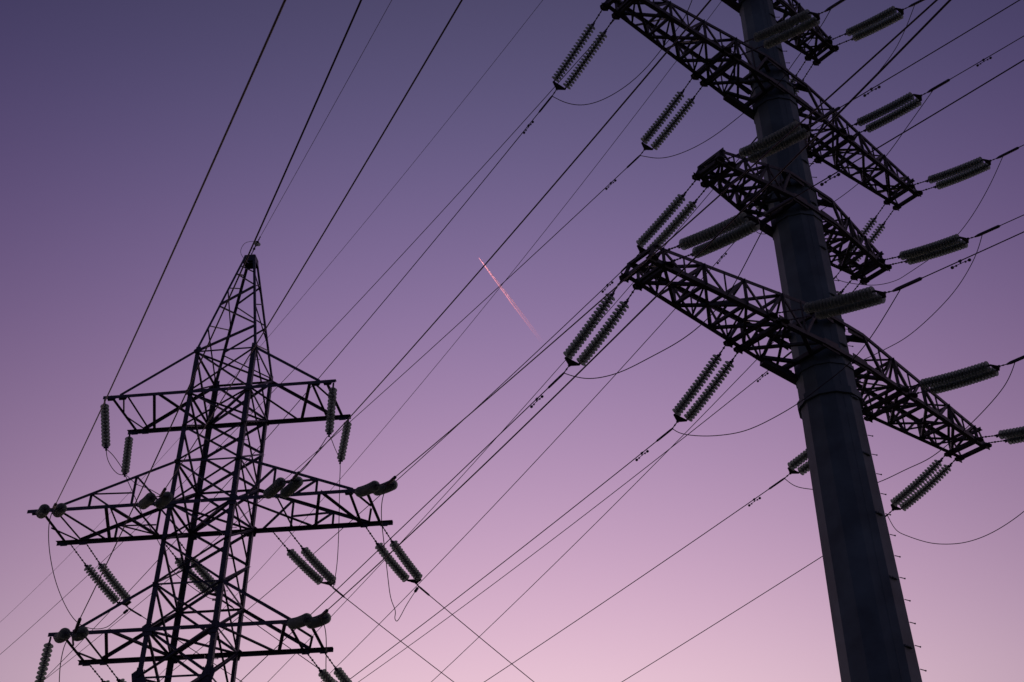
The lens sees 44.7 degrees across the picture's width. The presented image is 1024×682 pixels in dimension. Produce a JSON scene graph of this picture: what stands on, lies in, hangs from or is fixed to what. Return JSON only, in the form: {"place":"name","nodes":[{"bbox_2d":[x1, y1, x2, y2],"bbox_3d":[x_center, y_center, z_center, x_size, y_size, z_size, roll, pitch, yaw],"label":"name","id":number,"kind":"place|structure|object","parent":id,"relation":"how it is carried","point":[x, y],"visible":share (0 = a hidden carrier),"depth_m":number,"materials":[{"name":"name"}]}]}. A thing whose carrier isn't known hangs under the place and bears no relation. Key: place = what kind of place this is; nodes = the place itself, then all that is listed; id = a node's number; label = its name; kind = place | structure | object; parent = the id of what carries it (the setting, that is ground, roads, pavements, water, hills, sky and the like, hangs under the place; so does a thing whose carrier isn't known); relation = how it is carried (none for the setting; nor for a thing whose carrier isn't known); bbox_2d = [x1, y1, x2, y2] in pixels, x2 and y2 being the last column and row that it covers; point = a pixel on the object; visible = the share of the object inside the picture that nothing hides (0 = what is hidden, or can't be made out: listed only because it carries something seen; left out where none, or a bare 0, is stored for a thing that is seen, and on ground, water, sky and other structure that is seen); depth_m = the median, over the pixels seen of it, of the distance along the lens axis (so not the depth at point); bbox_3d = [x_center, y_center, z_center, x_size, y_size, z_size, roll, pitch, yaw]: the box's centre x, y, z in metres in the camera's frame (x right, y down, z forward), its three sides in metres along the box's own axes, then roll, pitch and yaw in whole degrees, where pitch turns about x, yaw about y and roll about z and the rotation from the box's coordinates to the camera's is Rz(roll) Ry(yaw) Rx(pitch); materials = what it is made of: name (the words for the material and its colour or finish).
{"place":"outdoors","nodes":[
{"label":"outdoors","id":0,"kind":"place"},
{"bbox_2d":[6,0,542,616],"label":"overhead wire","id":1,"kind":"object","parent":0,"point":[346,244],"visible":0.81,"depth_m":59.95,"materials":[{"name":"metal"}]},
{"bbox_2d":[483,263,506,292],"bbox_3d":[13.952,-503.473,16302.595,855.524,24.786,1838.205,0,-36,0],"label":"contrail","id":2,"kind":"object","parent":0,"point":[493,277],"visible":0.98,"depth_m":15838.11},
{"bbox_2d":[350,441,655,678],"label":"overhead wire","id":3,"kind":"object","parent":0,"point":[509,557],"visible":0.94,"depth_m":35.43,"materials":[{"name":"metal"}]},
{"bbox_2d":[635,450,648,460],"bbox_3d":[3.399,2.979,32.547,0.065,0.184,0.480,25,-43,-31],"label":"vibration damper","id":4,"kind":"object","parent":3,"relation":"attached to","point":[642,454],"visible":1,"depth_m":32.55,"materials":[{"name":"metal"}]},
{"bbox_2d":[0,0,1023,681],"label":"sky","id":5,"kind":"structure","parent":0,"point":[115,115],"materials":[{"name":"purple"}]},
{"bbox_3d":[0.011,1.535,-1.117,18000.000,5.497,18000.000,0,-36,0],"label":"ground","id":6,"kind":"structure","parent":0,"visible":0},
{"bbox_2d":[27,254,392,681],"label":"lattice tower","id":7,"kind":"structure","parent":6,"relation":"on","point":[171,657],"depth_m":35.59,"materials":[{"name":"metal"}]},
{"bbox_2d":[34,637,53,681],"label":"insulator string","id":8,"kind":"object","parent":7,"relation":"hanging from","point":[44,663],"visible":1,"depth_m":32.38,"materials":[{"name":"glass"}]},
{"bbox_2d":[36,503,66,518],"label":"insulator string","id":9,"kind":"object","parent":7,"relation":"attached to","point":[43,510],"visible":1,"depth_m":32.86,"materials":[{"name":"glass"}]},
{"bbox_2d":[48,509,128,628],"bbox_3d":[-12.113,6.674,34.602,0.823,1.340,6.006,-3,-36,4],"label":"jumper cable","id":10,"kind":"object","parent":9,"relation":"hanging from","point":[125,611],"visible":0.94,"depth_m":34.40,"materials":[{"name":"metal"}]},
{"bbox_2d":[56,0,285,503],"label":"overhead wire","id":11,"kind":"object","parent":9,"relation":"attached to","point":[245,89],"visible":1,"depth_m":15.51,"materials":[{"name":"metal"}]},
{"bbox_2d":[54,618,88,642],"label":"insulator string","id":12,"kind":"object","parent":7,"relation":"attached to","point":[62,635],"visible":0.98,"depth_m":30.66,"materials":[{"name":"glass"}]},
{"bbox_2d":[80,0,361,617],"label":"overhead wire","id":13,"kind":"object","parent":12,"relation":"attached to","point":[332,65],"visible":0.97,"depth_m":18.35,"materials":[{"name":"metal"}]},
{"bbox_2d":[69,543,141,616],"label":"insulator string","id":14,"kind":"object","parent":7,"relation":"hanging from","point":[117,586],"visible":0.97,"depth_m":36.92,"materials":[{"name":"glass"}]},
{"bbox_2d":[129,607,241,681],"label":"overhead wire","id":15,"kind":"object","parent":14,"relation":"hanging from","point":[192,649],"visible":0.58,"depth_m":38.57,"materials":[{"name":"metal"}]},
{"bbox_2d":[100,399,110,450],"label":"insulator string","id":16,"kind":"object","parent":7,"relation":"hanging from","point":[105,430],"visible":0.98,"depth_m":36.63,"materials":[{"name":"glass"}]},
{"bbox_2d":[88,662,126,681],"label":"insulator string","id":17,"kind":"object","parent":7,"relation":"hanging from","point":[120,680],"visible":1,"depth_m":34.45,"materials":[{"name":"metal"}]},
{"bbox_2d":[59,633,73,681],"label":"jumper cable","id":18,"kind":"object","parent":17,"relation":"hanging from","point":[61,657],"visible":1,"depth_m":30.89,"materials":[{"name":"metal"}]},
{"bbox_2d":[121,432,132,476],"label":"insulator string","id":19,"kind":"object","parent":7,"relation":"attached to","point":[127,451],"visible":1,"depth_m":38.23,"materials":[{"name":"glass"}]},
{"bbox_2d":[137,488,172,509],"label":"insulator string","id":20,"kind":"object","parent":7,"relation":"attached to","point":[163,500],"visible":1,"depth_m":32.72,"materials":[{"name":"glass"}]},
{"bbox_2d":[126,475,215,600],"bbox_3d":[-10.218,4.642,35.686,3.016,3.355,6.090,0,-36,0],"label":"jumper cable","id":21,"kind":"object","parent":20,"relation":"hanging from","point":[157,540],"visible":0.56,"depth_m":37.20,"materials":[{"name":"metal"}]},
{"bbox_2d":[165,0,462,488],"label":"overhead wire","id":22,"kind":"object","parent":20,"relation":"attached to","point":[440,36],"visible":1,"depth_m":19.74,"materials":[{"name":"metal"}]},
{"bbox_2d":[159,537,232,607],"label":"insulator string","id":23,"kind":"object","parent":7,"relation":"attached to","point":[203,573],"visible":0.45,"depth_m":36.73,"materials":[{"name":"glass"}]},
{"bbox_2d":[233,608,337,681],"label":"overhead wire","id":24,"kind":"object","parent":23,"relation":"attached to","point":[284,644],"visible":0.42,"depth_m":38.44,"materials":[{"name":"metal"}]},
{"bbox_2d":[240,237,260,256],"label":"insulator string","id":25,"kind":"object","parent":7,"relation":"attached to","point":[257,243],"visible":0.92,"depth_m":40.92,"materials":[{"name":"metal"}]},
{"bbox_2d":[260,0,391,236],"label":"overhead wire","id":26,"kind":"object","parent":25,"relation":"attached to","point":[328,114],"visible":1,"depth_m":35.90,"materials":[{"name":"metal"}]},
{"bbox_2d":[259,471,302,499],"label":"insulator string","id":27,"kind":"object","parent":7,"relation":"attached to","point":[290,488],"visible":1,"depth_m":32.68,"materials":[{"name":"glass"}]},
{"bbox_2d":[299,0,710,472],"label":"overhead wire","id":28,"kind":"object","parent":27,"relation":"attached to","point":[650,71],"visible":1,"depth_m":20.03,"materials":[{"name":"metal"}]},
{"bbox_2d":[282,609,330,628],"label":"insulator string","id":29,"kind":"object","parent":7,"relation":"attached to","point":[308,620],"visible":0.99,"depth_m":30.22,"materials":[{"name":"glass"}]},
{"bbox_2d":[327,0,950,609],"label":"overhead wire","id":30,"kind":"object","parent":29,"relation":"attached to","point":[685,266],"visible":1,"depth_m":16.40,"materials":[{"name":"metal"}]},
{"bbox_2d":[272,530,344,597],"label":"insulator string","id":31,"kind":"object","parent":7,"relation":"hanging from","point":[308,570],"visible":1,"depth_m":36.50,"materials":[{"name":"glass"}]},
{"bbox_2d":[300,436,340,586],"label":"jumper cable","id":32,"kind":"object","parent":31,"relation":"attached to","point":[339,498],"visible":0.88,"depth_m":37.06,"materials":[{"name":"metal"}]},
{"bbox_2d":[333,588,453,681],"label":"overhead wire","id":33,"kind":"object","parent":31,"relation":"hanging from","point":[397,638],"visible":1,"depth_m":38.41,"materials":[{"name":"metal"}]},
{"bbox_2d":[305,651,351,681],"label":"insulator string","id":34,"kind":"object","parent":7,"relation":"hanging from","point":[340,674],"visible":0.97,"depth_m":33.92,"materials":[{"name":"metal"}]},
{"bbox_2d":[320,618,326,681],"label":"jumper cable","id":35,"kind":"object","parent":34,"relation":"hanging from","point":[326,648],"visible":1,"depth_m":30.88,"materials":[{"name":"metal"}]},
{"bbox_2d":[325,383,336,436],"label":"insulator string","id":36,"kind":"object","parent":7,"relation":"hanging from","point":[330,415],"visible":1,"depth_m":35.99,"materials":[{"name":"metal"}]},
{"bbox_2d":[337,417,351,463],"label":"insulator string","id":37,"kind":"object","parent":7,"relation":"hanging from","point":[345,433],"visible":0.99,"depth_m":37.58,"materials":[{"name":"ceramic"}]},
{"bbox_2d":[347,476,397,496],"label":"insulator string","id":38,"kind":"object","parent":7,"relation":"attached to","point":[376,488],"visible":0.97,"depth_m":32.21,"materials":[{"name":"metal"}]},
{"bbox_2d":[381,485,418,620],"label":"jumper cable","id":39,"kind":"object","parent":38,"relation":"hanging from","point":[416,589],"visible":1,"depth_m":33.96,"materials":[{"name":"metal"}]},
{"bbox_2d":[395,0,937,476],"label":"overhead wire","id":40,"kind":"object","parent":38,"relation":"attached to","point":[701,210],"visible":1,"depth_m":19.19,"materials":[{"name":"metal"}]},
{"bbox_2d":[364,525,429,595],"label":"insulator string","id":41,"kind":"object","parent":7,"relation":"hanging from","point":[400,572],"visible":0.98,"depth_m":36.11,"materials":[{"name":"metal"}]},
{"bbox_2d":[430,596,533,681],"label":"overhead wire","id":42,"kind":"object","parent":41,"relation":"hanging from","point":[481,638],"visible":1,"depth_m":37.92,"materials":[{"name":"metal"}]},
{"bbox_2d":[600,0,991,681],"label":"steel pole","id":43,"kind":"object","parent":6,"relation":"on","point":[872,632],"visible":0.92,"depth_m":32.82,"materials":[{"name":"metal"}]},
{"bbox_2d":[1,20,613,653],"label":"overhead wire","id":44,"kind":"object","parent":43,"relation":"attached to","point":[333,328],"visible":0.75,"depth_m":47.87,"materials":[{"name":"metal"}]},
{"bbox_2d":[179,1,721,654],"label":"overhead wire","id":45,"kind":"object","parent":43,"relation":"attached to","point":[501,285],"visible":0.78,"depth_m":47.16,"materials":[{"name":"metal"}]},
{"bbox_2d":[538,9,614,112],"bbox_3d":[1.774,-7.940,35.341,0.721,1.757,3.089,27,-44,-33],"label":"insulator string","id":46,"kind":"object","parent":43,"relation":"attached to","point":[573,54],"visible":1,"depth_m":35.13,"materials":[{"name":"glass"}]},
{"bbox_2d":[47,113,538,675],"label":"overhead wire","id":47,"kind":"object","parent":46,"relation":"hanging from","point":[321,375],"visible":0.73,"depth_m":39.66,"materials":[{"name":"metal"}]},
{"bbox_2d":[552,0,691,104],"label":"jumper cable","id":48,"kind":"object","parent":46,"relation":"attached to","point":[640,73],"visible":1,"depth_m":34.43,"materials":[{"name":"metal"}]},
{"bbox_2d":[548,280,635,388],"bbox_3d":[1.861,-0.171,29.757,0.722,1.554,3.116,25,-43,-31],"label":"insulator string","id":49,"kind":"object","parent":43,"relation":"attached to","point":[582,336],"visible":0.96,"depth_m":29.53,"materials":[{"name":"ceramic"}]},
{"bbox_2d":[240,388,547,681],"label":"overhead wire","id":50,"kind":"object","parent":49,"relation":"hanging from","point":[409,520],"visible":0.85,"depth_m":32.94,"materials":[{"name":"metal"}]},
{"bbox_2d":[530,395,543,407],"bbox_3d":[0.606,1.470,30.444,0.065,0.195,0.478,25,-43,-31],"label":"vibration damper","id":51,"kind":"object","parent":50,"relation":"attached to","point":[536,399],"visible":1,"depth_m":30.45,"materials":[{"name":"metal"}]},
{"bbox_2d":[564,213,771,378],"bbox_3d":[3.703,-0.647,28.071,0.928,0.889,6.784,25,-43,-30],"label":"jumper cable","id":52,"kind":"object","parent":49,"relation":"hanging from","point":[693,330],"visible":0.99,"depth_m":28.04,"materials":[{"name":"metal"}]},
{"bbox_2d":[621,180,706,271],"bbox_3d":[4.156,-3.173,34.450,0.706,1.120,3.452,25,-43,-31],"label":"insulator string","id":53,"kind":"object","parent":43,"relation":"attached to","point":[648,234],"visible":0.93,"depth_m":34.22,"materials":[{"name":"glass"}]},
{"bbox_2d":[160,272,620,680],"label":"overhead wire","id":54,"kind":"object","parent":53,"relation":"attached to","point":[436,444],"visible":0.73,"depth_m":39.40,"materials":[{"name":"metal"}]},
{"bbox_2d":[626,78,702,167],"bbox_3d":[4.571,-6.586,37.633,0.721,1.281,3.333,25,-43,-31],"label":"insulator string","id":55,"kind":"object","parent":43,"relation":"attached to","point":[654,128],"visible":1,"depth_m":37.42,"materials":[{"name":"glass"}]},
{"bbox_2d":[43,168,626,680],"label":"overhead wire","id":56,"kind":"object","parent":55,"relation":"attached to","point":[391,384],"visible":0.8,"depth_m":44.16,"materials":[{"name":"metal"}]},
{"bbox_2d":[641,10,830,157],"bbox_3d":[6.542,-7.012,35.747,0.822,0.491,7.382,25,-43,-31],"label":"jumper cable","id":57,"kind":"object","parent":55,"relation":"hanging from","point":[752,105],"visible":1,"depth_m":35.68,"materials":[{"name":"metal"}]},
{"bbox_2d":[656,336,737,441],"bbox_3d":[4.707,1.287,31.783,0.722,1.559,3.085,25,-43,-31],"label":"insulator string","id":58,"kind":"object","parent":43,"relation":"attached to","point":[693,411],"visible":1,"depth_m":31.56,"materials":[{"name":"glass"}]},
{"bbox_2d":[673,290,899,435],"bbox_3d":[6.704,0.951,29.819,0.851,0.878,7.184,25,-43,-31],"label":"jumper cable","id":59,"kind":"object","parent":58,"relation":"hanging from","point":[812,392],"visible":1,"depth_m":29.67,"materials":[{"name":"metal"}]},
{"bbox_2d":[655,197,792,261],"bbox_3d":[4.579,-2.399,27.149,0.693,1.048,3.956,25,-43,-30],"label":"insulator string","id":60,"kind":"object","parent":43,"relation":"attached to","point":[740,226],"visible":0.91,"depth_m":26.97,"materials":[{"name":"ceramic"}]},
{"bbox_2d":[793,59,1023,198],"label":"overhead wire","id":61,"kind":"object","parent":60,"relation":"attached to","point":[912,126],"visible":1,"depth_m":23.60,"materials":[{"name":"metal"}]},
{"bbox_2d":[820,173,839,185],"bbox_3d":[6.367,-3.255,24.934,0.065,0.164,0.482,25,-43,-31],"label":"vibration damper","id":62,"kind":"object","parent":61,"relation":"attached to","point":[829,177],"visible":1,"depth_m":24.93,"materials":[{"name":"metal"}]},
{"bbox_2d":[725,107,840,164],"bbox_3d":[6.858,-5.213,31.831,0.621,0.933,3.700,25,-43,-31],"label":"insulator string","id":63,"kind":"object","parent":43,"relation":"attached to","point":[756,150],"visible":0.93,"depth_m":31.77,"materials":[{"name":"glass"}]},
{"bbox_2d":[841,0,1019,106],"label":"overhead wire","id":64,"kind":"object","parent":63,"relation":"attached to","point":[936,50],"visible":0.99,"depth_m":28.51,"materials":[{"name":"metal"}]},
{"bbox_2d":[863,85,880,96],"bbox_3d":[8.598,-5.984,29.758,0.065,0.175,0.481,25,-43,-31],"label":"vibration damper","id":65,"kind":"object","parent":64,"relation":"attached to","point":[871,90],"visible":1,"depth_m":29.76,"materials":[{"name":"metal"}]},
{"bbox_2d":[752,59,813,142],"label":"insulator string","id":66,"kind":"object","parent":43,"relation":"attached to","point":[792,81],"visible":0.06,"depth_m":42.92,"materials":[{"name":"glass"}]},
{"bbox_2d":[268,159,738,681],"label":"overhead wire","id":67,"kind":"object","parent":66,"relation":"hanging from","point":[493,441],"visible":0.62,"depth_m":49.75,"materials":[{"name":"metal"}]},
{"bbox_2d":[811,5,914,131],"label":"jumper cable","id":68,"kind":"object","parent":66,"relation":"hanging from","point":[889,57],"visible":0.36,"depth_m":40.44,"materials":[{"name":"metal"}]},
{"bbox_2d":[729,0,844,55],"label":"insulator string","id":69,"kind":"object","parent":43,"relation":"attached to","point":[810,22],"visible":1,"depth_m":34.38,"materials":[{"name":"glass"}]},
{"bbox_2d":[769,412,870,488],"bbox_3d":[8.470,3.034,34.682,0.719,1.012,3.559,27,-44,-32],"label":"insulator string","id":70,"kind":"object","parent":43,"relation":"attached to","point":[796,462],"visible":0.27,"depth_m":34.81,"materials":[{"name":"glass"}]},
{"bbox_2d":[484,489,768,681],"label":"overhead wire","id":71,"kind":"object","parent":70,"relation":"attached to","point":[630,584],"visible":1,"depth_m":38.52,"materials":[{"name":"metal"}]},
{"bbox_2d":[783,278,861,357],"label":"insulator string","id":72,"kind":"object","parent":43,"relation":"attached to","point":[838,293],"visible":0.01,"depth_m":37.19,"materials":[{"name":"glass"}]},
{"bbox_2d":[359,371,767,681],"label":"overhead wire","id":73,"kind":"object","parent":72,"relation":"attached to","point":[574,522],"visible":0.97,"depth_m":43.31,"materials":[{"name":"metal"}]},
{"bbox_2d":[775,277,922,320],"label":"insulator string","id":74,"kind":"object","parent":43,"relation":"attached to","point":[856,300],"visible":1,"depth_m":28.64,"materials":[{"name":"glass"}]},
{"bbox_2d":[922,231,1023,277],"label":"overhead wire","id":75,"kind":"object","parent":74,"relation":"attached to","point":[973,254],"visible":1,"depth_m":26.33,"materials":[{"name":"metal"}]},
{"bbox_2d":[950,258,970,268],"bbox_3d":[9.569,-1.666,26.559,0.065,0.174,0.481,25,-43,-31],"label":"vibration damper","id":76,"kind":"object","parent":75,"relation":"attached to","point":[960,261],"visible":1,"depth_m":26.56,"materials":[{"name":"metal"}]},
{"bbox_2d":[834,203,894,278],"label":"insulator string","id":77,"kind":"object","parent":43,"relation":"attached to","point":[868,228],"visible":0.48,"depth_m":41.66,"materials":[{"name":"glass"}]},
{"bbox_2d":[431,342,773,681],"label":"overhead wire","id":78,"kind":"object","parent":77,"relation":"attached to","point":[602,516],"visible":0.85,"depth_m":47.15,"materials":[{"name":"metal"}]},
{"bbox_2d":[830,0,924,45],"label":"insulator string","id":79,"kind":"object","parent":43,"relation":"attached to","point":[872,25],"visible":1,"depth_m":40.72,"materials":[{"name":"glass"}]},
{"bbox_2d":[844,79,949,135],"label":"insulator string","id":80,"kind":"object","parent":43,"relation":"attached to","point":[905,108],"visible":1,"depth_m":37.52,"materials":[{"name":"glass"}]},
{"bbox_2d":[756,91,932,233],"bbox_3d":[10.401,-5.258,38.585,0.813,1.078,7.040,27,-44,-32],"label":"jumper cable","id":81,"kind":"object","parent":80,"relation":"hanging from","point":[885,156],"visible":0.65,"depth_m":37.89,"materials":[{"name":"metal"}]},
{"bbox_2d":[950,36,1023,79],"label":"overhead wire","id":82,"kind":"object","parent":80,"relation":"attached to","point":[987,57],"visible":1,"depth_m":35.30,"materials":[{"name":"metal"}]},
{"bbox_2d":[885,456,954,516],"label":"insulator string","id":83,"kind":"object","parent":43,"relation":"attached to","point":[903,494],"visible":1,"depth_m":36.16,"materials":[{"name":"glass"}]},
{"bbox_2d":[622,556,822,681],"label":"overhead wire","id":84,"kind":"object","parent":83,"relation":"attached to","point":[724,618],"visible":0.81,"depth_m":40.31,"materials":[{"name":"metal"}]},
{"bbox_2d":[888,511,1023,544],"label":"jumper cable","id":85,"kind":"object","parent":83,"relation":"hanging from","point":[956,543],"visible":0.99,"depth_m":35.34,"materials":[{"name":"metal"}]},
{"bbox_2d":[881,225,999,265],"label":"insulator string","id":86,"kind":"object","parent":43,"relation":"attached to","point":[943,247],"visible":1,"depth_m":35.02,"materials":[{"name":"glass"}]},
{"bbox_2d":[852,236,981,363],"bbox_3d":[11.118,-0.762,36.009,0.987,1.162,6.709,25,-43,-31],"label":"jumper cable","id":87,"kind":"object","parent":86,"relation":"hanging from","point":[940,306],"visible":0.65,"depth_m":35.31,"materials":[{"name":"metal"}]},
{"bbox_2d":[907,355,1023,394],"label":"insulator string","id":88,"kind":"object","parent":43,"relation":"attached to","point":[964,377],"visible":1,"depth_m":31.78,"materials":[{"name":"glass"}]},
{"bbox_2d":[785,363,1014,489],"bbox_3d":[10.395,2.708,32.936,0.868,1.068,7.310,27,-44,-32],"label":"jumper cable","id":89,"kind":"object","parent":88,"relation":"hanging from","point":[943,447],"visible":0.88,"depth_m":32.19,"materials":[{"name":"metal"}]},
{"bbox_2d":[914,147,1018,190],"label":"insulator string","id":90,"kind":"object","parent":43,"relation":"attached to","point":[972,168],"visible":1,"depth_m":39.45,"materials":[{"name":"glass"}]},
{"bbox_2d":[836,157,1002,284],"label":"jumper cable","id":91,"kind":"object","parent":90,"relation":"hanging from","point":[927,260],"visible":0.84,"depth_m":40.48,"materials":[{"name":"metal"}]},
{"bbox_2d":[982,426,1023,444],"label":"insulator string","id":92,"kind":"object","parent":43,"relation":"attached to","point":[1010,436],"visible":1,"depth_m":34.44,"materials":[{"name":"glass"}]},
{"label":"insulator string","id":93,"kind":"object","parent":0,"visible":0},
{"bbox_2d":[321,242,734,681],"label":"overhead wire","id":94,"kind":"object","parent":93,"relation":"attached to","point":[525,472],"visible":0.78,"depth_m":45.40,"materials":[{"name":"metal"}]}
]}

